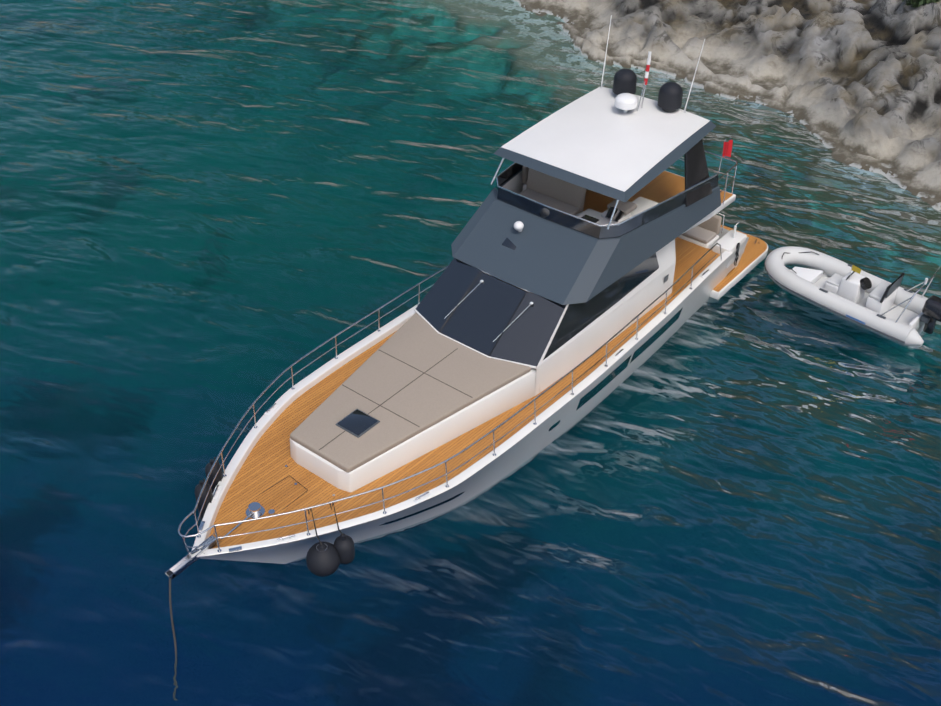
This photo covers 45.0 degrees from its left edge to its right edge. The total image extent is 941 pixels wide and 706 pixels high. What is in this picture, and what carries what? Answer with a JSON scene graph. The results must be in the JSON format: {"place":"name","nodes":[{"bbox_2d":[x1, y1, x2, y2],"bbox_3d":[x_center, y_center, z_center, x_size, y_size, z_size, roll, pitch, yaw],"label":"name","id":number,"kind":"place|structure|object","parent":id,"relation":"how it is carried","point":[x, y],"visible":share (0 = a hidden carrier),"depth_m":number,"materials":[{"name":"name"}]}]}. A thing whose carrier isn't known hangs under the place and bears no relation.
{"place":"outdoors","nodes":[
{"label":"outdoors","id":0,"kind":"place"},
{"bbox_2d":[0,0,940,705],"bbox_3d":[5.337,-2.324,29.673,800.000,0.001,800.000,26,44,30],"label":"sea water","id":1,"kind":"structure","parent":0,"point":[218,218],"depth_m":25.16,"materials":[{"name":"teal liquid"}]},
{"bbox_2d":[165,15,770,654],"bbox_3d":[0.664,-0.962,23.631,5.096,8.201,18.577,26,44,30],"label":"yacht","id":2,"kind":"object","parent":1,"relation":"on","point":[599,251],"visible":0.98,"depth_m":23.38,"materials":[{"name":"white plastic"}]},
{"bbox_2d":[764,246,940,345],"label":"tender","id":3,"kind":"object","parent":1,"relation":"on","point":[894,311],"visible":1,"depth_m":27.41,"materials":[{"name":"grey rubber"}]},
{"bbox_2d":[514,0,940,210],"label":"rocky shore","id":4,"kind":"structure","parent":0,"point":[856,83],"depth_m":38.10,"materials":[{"name":"grey stone"}]},
{"bbox_2d":[902,0,939,7],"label":"shore shrubs","id":5,"kind":"object","parent":4,"relation":"on","point":[915,3],"visible":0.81,"depth_m":37.43,"materials":[{"name":"green plant"}]}
]}

